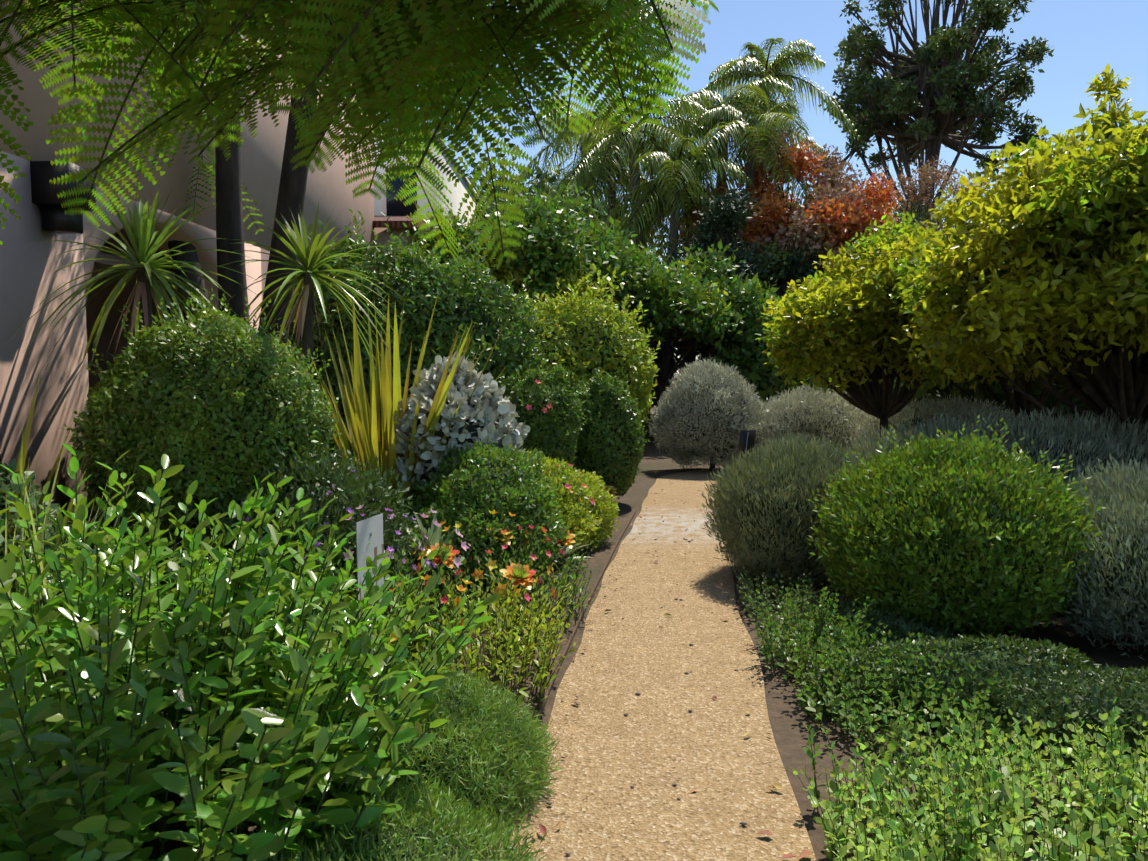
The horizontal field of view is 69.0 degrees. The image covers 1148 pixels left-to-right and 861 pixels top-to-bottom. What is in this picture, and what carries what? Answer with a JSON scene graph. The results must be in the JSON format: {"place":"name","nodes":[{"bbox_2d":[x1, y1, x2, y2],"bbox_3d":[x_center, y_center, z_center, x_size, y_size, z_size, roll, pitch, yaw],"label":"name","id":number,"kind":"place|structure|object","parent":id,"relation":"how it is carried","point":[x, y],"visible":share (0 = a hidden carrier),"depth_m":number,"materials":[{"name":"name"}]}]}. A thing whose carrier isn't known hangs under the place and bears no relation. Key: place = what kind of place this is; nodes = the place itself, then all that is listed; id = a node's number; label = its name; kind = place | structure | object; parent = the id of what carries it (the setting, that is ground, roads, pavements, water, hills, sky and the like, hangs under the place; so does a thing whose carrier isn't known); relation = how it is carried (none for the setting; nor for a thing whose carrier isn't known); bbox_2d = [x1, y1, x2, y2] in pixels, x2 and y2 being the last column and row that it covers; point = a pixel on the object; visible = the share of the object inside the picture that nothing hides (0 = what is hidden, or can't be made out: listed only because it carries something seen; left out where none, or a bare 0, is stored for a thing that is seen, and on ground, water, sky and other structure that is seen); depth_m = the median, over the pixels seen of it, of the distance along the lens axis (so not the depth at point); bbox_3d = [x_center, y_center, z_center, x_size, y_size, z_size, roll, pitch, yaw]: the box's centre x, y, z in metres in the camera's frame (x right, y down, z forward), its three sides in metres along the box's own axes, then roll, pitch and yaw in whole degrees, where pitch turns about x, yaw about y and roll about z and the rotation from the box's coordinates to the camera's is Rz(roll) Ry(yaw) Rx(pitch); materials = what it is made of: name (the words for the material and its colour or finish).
{"place":"outdoors","nodes":[
{"label":"outdoors","id":0,"kind":"place"},
{"bbox_2d":[0,0,479,546],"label":"building walls","id":1,"kind":"structure","parent":0,"point":[30,276],"depth_m":6.34,"materials":[{"name":"beige paint"}]},
{"bbox_2d":[373,215,455,227],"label":"balcony","id":2,"kind":"structure","parent":1,"relation":"on","point":[391,222],"depth_m":14.79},
{"bbox_2d":[29,374,1147,860],"bbox_3d":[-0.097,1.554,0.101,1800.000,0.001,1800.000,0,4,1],"label":"ground","id":3,"kind":"structure","parent":0,"point":[789,720],"depth_m":4.35,"materials":[{"name":"soil"}]},
{"bbox_2d":[7,375,85,607],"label":"phormium plant","id":4,"kind":"object","parent":3,"relation":"on","point":[23,449],"visible":0.12,"depth_m":3.60,"materials":[{"name":"green plant"}]},
{"bbox_2d":[0,454,119,626],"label":"shrub","id":5,"kind":"object","parent":3,"relation":"on","point":[7,483],"visible":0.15,"depth_m":3.53,"materials":[{"name":"green plant"}]},
{"bbox_2d":[34,447,180,564],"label":"ornamental grass","id":6,"kind":"object","parent":3,"relation":"on","point":[85,494],"depth_m":4.53,"materials":[{"name":"green plant"}]},
{"bbox_2d":[0,436,226,744],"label":"ornamental grass","id":7,"kind":"object","parent":3,"relation":"on","point":[33,577],"depth_m":3.08,"materials":[{"name":"green plant"}]},
{"bbox_2d":[10,183,259,583],"bbox_3d":[-3.027,-0.278,6.056,1.558,2.984,1.659,0,4,1],"label":"cordyline plant","id":8,"kind":"object","parent":3,"relation":"on","point":[145,241],"visible":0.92,"depth_m":5.92,"materials":[{"name":"green plant"}]},
{"bbox_2d":[67,367,329,587],"bbox_3d":[-2.845,0.281,6.412,2.030,1.848,1.686,0,4,1],"label":"shrub","id":9,"kind":"object","parent":3,"relation":"on","point":[96,478],"visible":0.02,"depth_m":5.90,"materials":[{"name":"green plant"}]},
{"bbox_2d":[61,287,341,571],"bbox_3d":[-2.194,0.176,5.094,1.560,2.112,1.386,0,4,1],"label":"bush","id":10,"kind":"object","parent":3,"relation":"on","point":[202,402],"visible":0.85,"depth_m":4.60,"materials":[{"name":"green plant"}]},
{"bbox_2d":[0,443,501,860],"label":"shrub","id":11,"kind":"object","parent":3,"relation":"on","point":[81,779],"visible":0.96,"depth_m":2.35,"materials":[{"name":"green plant"}]},
{"bbox_2d":[186,436,414,631],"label":"purple flowering shrub","id":12,"kind":"object","parent":3,"relation":"on","point":[347,492],"visible":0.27,"depth_m":4.55,"materials":[{"name":"green plant"}]},
{"bbox_2d":[230,463,398,560],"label":"purple flowers","id":13,"kind":"object","parent":12,"relation":"on","point":[317,544],"visible":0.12,"depth_m":4.46,"materials":[{"name":"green plant"}]},
{"bbox_2d":[210,204,402,374],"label":"cordyline plant","id":14,"kind":"object","parent":3,"relation":"on","point":[307,258],"visible":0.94,"depth_m":6.95,"materials":[{"name":"green plant"}]},
{"bbox_2d":[217,534,474,713],"bbox_3d":[-1.062,0.891,3.979,1.224,0.823,1.486,0,4,1],"label":"perennial plant","id":15,"kind":"object","parent":3,"relation":"on","point":[439,581],"visible":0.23,"depth_m":4.14,"materials":[{"name":"green plant"}]},
{"bbox_2d":[274,508,436,610],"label":"purple flowers","id":16,"kind":"object","parent":15,"relation":"on","point":[403,560],"visible":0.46,"depth_m":4.04,"materials":[{"name":"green plant"}]},
{"bbox_2d":[312,504,479,589],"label":"pink flowers","id":17,"kind":"object","parent":15,"relation":"on","point":[457,562],"visible":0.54,"depth_m":4.39,"materials":[{"name":"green plant"}]},
{"bbox_2d":[358,574,471,670],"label":"orange flowers","id":18,"kind":"object","parent":15,"relation":"attached to","point":[393,635],"visible":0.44,"depth_m":3.76,"materials":[{"name":"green plant"}]},
{"bbox_2d":[0,0,718,346],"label":"jacaranda tree","id":19,"kind":"object","parent":3,"relation":"on","point":[383,57],"visible":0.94,"depth_m":2.35,"materials":[{"name":"green plant"}]},
{"bbox_2d":[356,513,383,678],"bbox_3d":[-0.757,0.906,3.127,0.013,1.170,0.200,1,4,14],"label":"plant label sign","id":20,"kind":"object","parent":3,"relation":"on","point":[369,530],"visible":0.48,"depth_m":3.08,"materials":[{"name":"grey"}]},
{"bbox_2d":[212,767,548,860],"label":"grass mound","id":21,"kind":"object","parent":3,"relation":"on","point":[394,836],"visible":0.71,"depth_m":2.37,"materials":[{"name":"green plant"}]},
{"bbox_2d":[287,289,504,514],"bbox_3d":[-1.435,-0.012,6.620,1.904,2.274,1.655,2,5,31],"label":"phormium plant","id":22,"kind":"object","parent":3,"relation":"on","point":[363,422],"visible":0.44,"depth_m":6.45,"materials":[{"name":"yellow plant"}]},
{"bbox_2d":[287,209,557,466],"bbox_3d":[-2.416,-0.934,10.966,4.416,3.782,2.915,0,4,1],"label":"shrub hedge","id":23,"kind":"object","parent":3,"relation":"on","point":[455,312],"visible":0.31,"depth_m":10.22,"materials":[{"name":"green plant"}]},
{"bbox_2d":[400,511,464,575],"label":"aloe plant","id":24,"kind":"object","parent":3,"relation":"on","point":[436,537],"visible":0.33,"depth_m":5.47,"materials":[{"name":"green plant"}]},
{"bbox_2d":[327,656,562,847],"bbox_3d":[-0.540,1.122,3.127,0.958,0.500,0.895,0,4,1],"label":"grass mound","id":25,"kind":"object","parent":3,"relation":"on","point":[481,734],"visible":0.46,"depth_m":2.94,"materials":[{"name":"green plant"}]},
{"bbox_2d":[386,351,529,501],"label":"silver-leaved shrub","id":26,"kind":"object","parent":3,"relation":"on","point":[484,409],"visible":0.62,"depth_m":6.42,"materials":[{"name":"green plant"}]},
{"bbox_2d":[372,559,582,713],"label":"perennial plant","id":27,"kind":"object","parent":3,"relation":"on","point":[514,638],"visible":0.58,"depth_m":4.14,"materials":[{"name":"green plant"}]},
{"bbox_2d":[420,549,554,628],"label":"red flowers","id":28,"kind":"object","parent":27,"relation":"attached to","point":[444,599],"visible":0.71,"depth_m":4.20,"materials":[{"name":"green plant"}]},
{"bbox_2d":[424,526,530,605],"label":"aeonium plant","id":29,"kind":"object","parent":3,"relation":"on","point":[451,553],"visible":0.25,"depth_m":4.78,"materials":[{"name":"orange plant"}]},
{"bbox_2d":[388,438,569,595],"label":"border shrub","id":30,"kind":"object","parent":3,"relation":"on","point":[470,497],"visible":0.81,"depth_m":5.89,"materials":[{"name":"green plant"}]},
{"bbox_2d":[444,525,603,640],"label":"perennial plant","id":31,"kind":"object","parent":3,"relation":"on","point":[563,583],"visible":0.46,"depth_m":5.33,"materials":[{"name":"green plant"}]},
{"bbox_2d":[413,509,553,605],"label":"orange flowers","id":32,"kind":"object","parent":31,"relation":"on","point":[491,565],"visible":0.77,"depth_m":4.65,"materials":[{"name":"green plant"}]},
{"bbox_2d":[469,525,564,591],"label":"red flowers","id":33,"kind":"object","parent":31,"relation":"on","point":[532,556],"visible":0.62,"depth_m":5.26,"materials":[{"name":"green plant"}]},
{"bbox_2d":[406,181,663,326],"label":"bush","id":34,"kind":"object","parent":3,"relation":"on","point":[550,250],"visible":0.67,"depth_m":15.53,"materials":[{"name":"green plant"}]},
{"bbox_2d":[499,362,590,468],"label":"boxwood shrub","id":35,"kind":"object","parent":3,"relation":"on","point":[554,434],"visible":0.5,"depth_m":8.73,"materials":[{"name":"green plant"}]},
{"bbox_2d":[526,379,550,429],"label":"flowers","id":36,"kind":"object","parent":35,"relation":"attached to","point":[544,410],"visible":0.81,"depth_m":8.48,"materials":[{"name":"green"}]},
{"bbox_2d":[499,485,616,648],"bbox_3d":[0.009,0.844,6.875,0.252,0.516,4.765,1,4,9],"label":"aeonium","id":37,"kind":"object","parent":3,"relation":"on","point":[524,578],"visible":0.58,"depth_m":4.63,"materials":[{"name":"orange plant"}]},
{"bbox_2d":[485,509,635,860],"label":"path edging","id":38,"kind":"object","parent":3,"relation":"on","point":[542,707],"visible":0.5,"depth_m":4.94,"materials":[{"name":"metal"}]},
{"bbox_2d":[548,538,591,566],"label":"aloe plant","id":39,"kind":"object","parent":3,"relation":"on","point":[566,550],"visible":0.17,"depth_m":6.62,"materials":[{"name":"green plant"}]},
{"bbox_2d":[463,145,679,262],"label":"tree","id":40,"kind":"object","parent":3,"relation":"on","point":[541,181],"visible":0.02,"depth_m":28.29,"materials":[{"name":"green plant"}]},
{"bbox_2d":[524,448,619,557],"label":"border shrub","id":41,"kind":"object","parent":3,"relation":"on","point":[588,512],"visible":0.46,"depth_m":7.28,"materials":[{"name":"yellow plant"}]},
{"bbox_2d":[543,463,594,503],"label":"red flowers","id":42,"kind":"object","parent":41,"relation":"on","point":[584,486],"visible":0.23,"depth_m":7.03,"materials":[{"name":"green plant"}]},
{"bbox_2d":[493,97,662,270],"bbox_3d":[0.294,-5.327,26.824,5.330,10.215,4.835,3,5,38],"label":"queen palm","id":43,"kind":"object","parent":3,"relation":"on","point":[570,149],"visible":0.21,"depth_m":26.69,"materials":[{"name":"green plant"}]},
{"bbox_2d":[500,277,659,428],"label":"shrub hedge","id":44,"kind":"object","parent":3,"relation":"on","point":[586,346],"visible":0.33,"depth_m":12.98,"materials":[{"name":"green plant"}]},
{"bbox_2d":[476,221,713,431],"bbox_3d":[-1.366,-2.423,22.855,11.041,6.812,4.757,0,4,1],"label":"hedge","id":45,"kind":"object","parent":3,"relation":"on","point":[688,360],"depth_m":21.89,"materials":[{"name":"green plant"}]},
{"bbox_2d":[573,367,650,498],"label":"boxwood shrub","id":46,"kind":"object","parent":3,"relation":"on","point":[611,439],"visible":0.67,"depth_m":9.48,"materials":[{"name":"green plant"}]},
{"bbox_2d":[550,132,685,266],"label":"queen palm","id":47,"kind":"object","parent":3,"relation":"on","point":[587,140],"visible":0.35,"depth_m":24.03,"materials":[{"name":"green plant"}]},
{"bbox_2d":[546,94,724,425],"bbox_3d":[2.094,-4.872,23.689,6.130,9.740,5.832,0,4,1],"label":"queen palm","id":48,"kind":"object","parent":3,"relation":"on","point":[617,136],"visible":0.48,"depth_m":23.12,"materials":[{"name":"green plant"}]},
{"bbox_2d":[619,147,727,388],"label":"queen palm","id":49,"kind":"object","parent":3,"relation":"on","point":[720,155],"visible":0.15,"depth_m":24.00,"materials":[{"name":"green plant"}]},
{"bbox_2d":[599,137,770,411],"bbox_3d":[2.540,-3.879,22.891,4.908,7.866,4.770,-1,4,-15],"label":"queen palm","id":50,"kind":"object","parent":3,"relation":"on","point":[680,167],"visible":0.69,"depth_m":22.17,"materials":[{"name":"green plant"}]},
{"bbox_2d":[600,239,780,439],"bbox_3d":[2.083,-1.913,18.847,4.859,4.514,5.241,0,4,1],"label":"tree","id":51,"kind":"object","parent":3,"relation":"on","point":[690,309],"visible":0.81,"depth_m":17.67,"materials":[{"name":"green plant"}]},
{"bbox_2d":[647,356,763,470],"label":"silver shrub","id":52,"kind":"object","parent":3,"relation":"on","point":[704,415],"visible":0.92,"depth_m":12.67,"materials":[{"name":"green plant"}]},
{"bbox_2d":[663,186,767,358],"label":"cypress tree","id":53,"kind":"object","parent":3,"relation":"on","point":[724,216],"visible":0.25,"depth_m":20.41,"materials":[{"name":"green plant"}]},
{"bbox_2d":[622,75,812,356],"bbox_3d":[4.357,-5.373,25.420,5.828,10.498,5.607,1,4,17],"label":"queen palm","id":54,"kind":"object","parent":3,"relation":"on","point":[737,101],"visible":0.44,"depth_m":24.89,"materials":[{"name":"green plant"}]},
{"bbox_2d":[737,430,755,459],"bbox_3d":[2.354,0.445,11.543,0.240,0.930,0.014,-1,16,-19],"label":"dark sign","id":55,"kind":"object","parent":3,"relation":"on","point":[747,440],"visible":0.48,"depth_m":11.46,"materials":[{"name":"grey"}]},
{"bbox_2d":[695,101,829,206],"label":"queen palm","id":56,"kind":"object","parent":3,"relation":"on","point":[774,121],"visible":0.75,"depth_m":23.11,"materials":[{"name":"green plant"}]},
{"bbox_2d":[670,38,858,189],"bbox_3d":[6.189,-6.625,27.942,5.250,12.645,5.601,4,6,44],"label":"queen palm","id":57,"kind":"object","parent":3,"relation":"on","point":[762,69],"visible":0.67,"depth_m":27.03,"materials":[{"name":"green plant"}]},
{"bbox_2d":[734,563,831,634],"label":"ground cover plant","id":58,"kind":"object","parent":3,"relation":"on","point":[749,594],"visible":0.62,"depth_m":5.33,"materials":[{"name":"green plant"}]},
{"bbox_2d":[699,429,868,590],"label":"rosemary shrub","id":59,"kind":"object","parent":3,"relation":"on","point":[766,512],"visible":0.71,"depth_m":5.97,"materials":[{"name":"green plant"}]},
{"bbox_2d":[681,295,894,424],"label":"hedge","id":60,"kind":"object","parent":3,"relation":"on","point":[748,362],"visible":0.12,"depth_m":17.49,"materials":[{"name":"green plant"}]},
{"bbox_2d":[748,240,827,313],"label":"cypress tree","id":61,"kind":"object","parent":3,"relation":"on","point":[783,279],"visible":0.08,"depth_m":21.26,"materials":[{"name":"green plant"}]},
{"bbox_2d":[678,127,904,288],"bbox_3d":[6.238,-4.200,23.471,6.730,8.433,5.956,0,4,1],"label":"tree","id":62,"kind":"object","parent":3,"relation":"on","point":[833,214],"visible":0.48,"depth_m":21.85,"materials":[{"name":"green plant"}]},
{"bbox_2d":[727,383,876,462],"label":"silver shrub","id":63,"kind":"object","parent":3,"relation":"on","point":[817,414],"visible":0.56,"depth_m":12.09,"materials":[{"name":"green plant"}]},
{"bbox_2d":[745,581,891,678],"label":"plant","id":64,"kind":"object","parent":3,"relation":"on","point":[769,624],"visible":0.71,"depth_m":4.43,"materials":[{"name":"green plant"}]},
{"bbox_2d":[756,205,995,438],"bbox_3d":[3.751,-0.847,10.188,2.965,3.589,3.032,0,4,1],"label":"citrus tree","id":65,"kind":"object","parent":3,"relation":"on","point":[843,319],"visible":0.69,"depth_m":9.51,"materials":[{"name":"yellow plant"}]},
{"bbox_2d":[811,597,975,657],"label":"ground cover plant","id":66,"kind":"object","parent":3,"relation":"on","point":[899,626],"visible":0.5,"depth_m":4.55,"materials":[{"name":"green plant"}]},
{"bbox_2d":[779,622,1009,757],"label":"ground cover plant","id":67,"kind":"object","parent":3,"relation":"on","point":[841,654],"visible":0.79,"depth_m":3.64,"materials":[{"name":"green plant"}]},
{"bbox_2d":[850,155,993,237],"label":"bare twig tree","id":68,"kind":"object","parent":3,"relation":"on","point":[917,208],"visible":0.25,"depth_m":26.22,"materials":[{"name":"brown plant"}]},
{"bbox_2d":[840,394,1020,459],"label":"silver shrub","id":69,"kind":"object","parent":3,"relation":"on","point":[954,409],"visible":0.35,"depth_m":11.13,"materials":[{"name":"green plant"}]},
{"bbox_2d":[818,0,1054,221],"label":"tall tree","id":70,"kind":"object","parent":3,"relation":"on","point":[931,90],"visible":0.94,"depth_m":35.34,"materials":[{"name":"green plant"}]},
{"bbox_2d":[798,633,1129,734],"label":"ground cover plant","id":71,"kind":"object","parent":3,"relation":"on","point":[1006,662],"visible":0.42,"depth_m":3.83,"materials":[{"name":"green plant"}]},
{"bbox_2d":[806,414,1125,649],"bbox_3d":[2.261,0.579,5.011,1.692,1.350,1.705,0,4,1],"label":"boxwood shrub","id":72,"kind":"object","parent":3,"relation":"on","point":[956,536],"visible":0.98,"depth_m":4.57,"materials":[{"name":"green plant"}]},
{"bbox_2d":[792,697,1147,860],"bbox_3d":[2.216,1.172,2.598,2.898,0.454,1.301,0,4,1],"label":"ground cover plant","id":73,"kind":"object","parent":3,"relation":"on","point":[992,776],"visible":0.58,"depth_m":2.64,"materials":[{"name":"green plant"}]},
{"bbox_2d":[894,339,1088,421],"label":"branches","id":74,"kind":"object","parent":3,"relation":"on","point":[1022,402],"depth_m":11.67,"materials":[{"name":"brown plant"}]},
{"bbox_2d":[836,405,1147,499],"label":"shrub","id":75,"kind":"object","parent":3,"relation":"on","point":[1082,439],"visible":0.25,"depth_m":6.94,"materials":[{"name":"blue plant"}]},
{"bbox_2d":[860,368,1147,432],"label":"hedge","id":76,"kind":"object","parent":3,"relation":"on","point":[981,392],"visible":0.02,"depth_m":13.61,"materials":[{"name":"green plant"}]},
{"bbox_2d":[889,63,1147,449],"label":"citrus tree","id":77,"kind":"object","parent":3,"relation":"on","point":[1041,272],"visible":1,"depth_m":6.81,"materials":[{"name":"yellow plant"}]},
{"bbox_2d":[912,664,1147,770],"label":"ground cover plant","id":78,"kind":"object","parent":3,"relation":"on","point":[1090,701],"visible":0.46,"depth_m":3.44,"materials":[{"name":"green plant"}]},
{"bbox_2d":[1028,452,1147,659],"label":"shrub","id":79,"kind":"object","parent":3,"relation":"on","point":[1115,596],"visible":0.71,"depth_m":4.48,"materials":[{"name":"grey plant"}]},
{"bbox_2d":[496,467,815,860],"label":"garden path","id":80,"kind":"structure","parent":0,"point":[655,743],"depth_m":3.67,"materials":[{"name":"beige gravel"}]},
{"bbox_2d":[500,490,811,858],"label":"path litter","id":81,"kind":"object","parent":80,"relation":"on","point":[803,853],"visible":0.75,"depth_m":3.09,"materials":[{"name":"brown plant"}]},
{"bbox_2d":[376,0,1147,373],"label":"sky","id":82,"kind":"structure","parent":0,"point":[1085,36],"materials":[{"name":"blue"}]}
]}

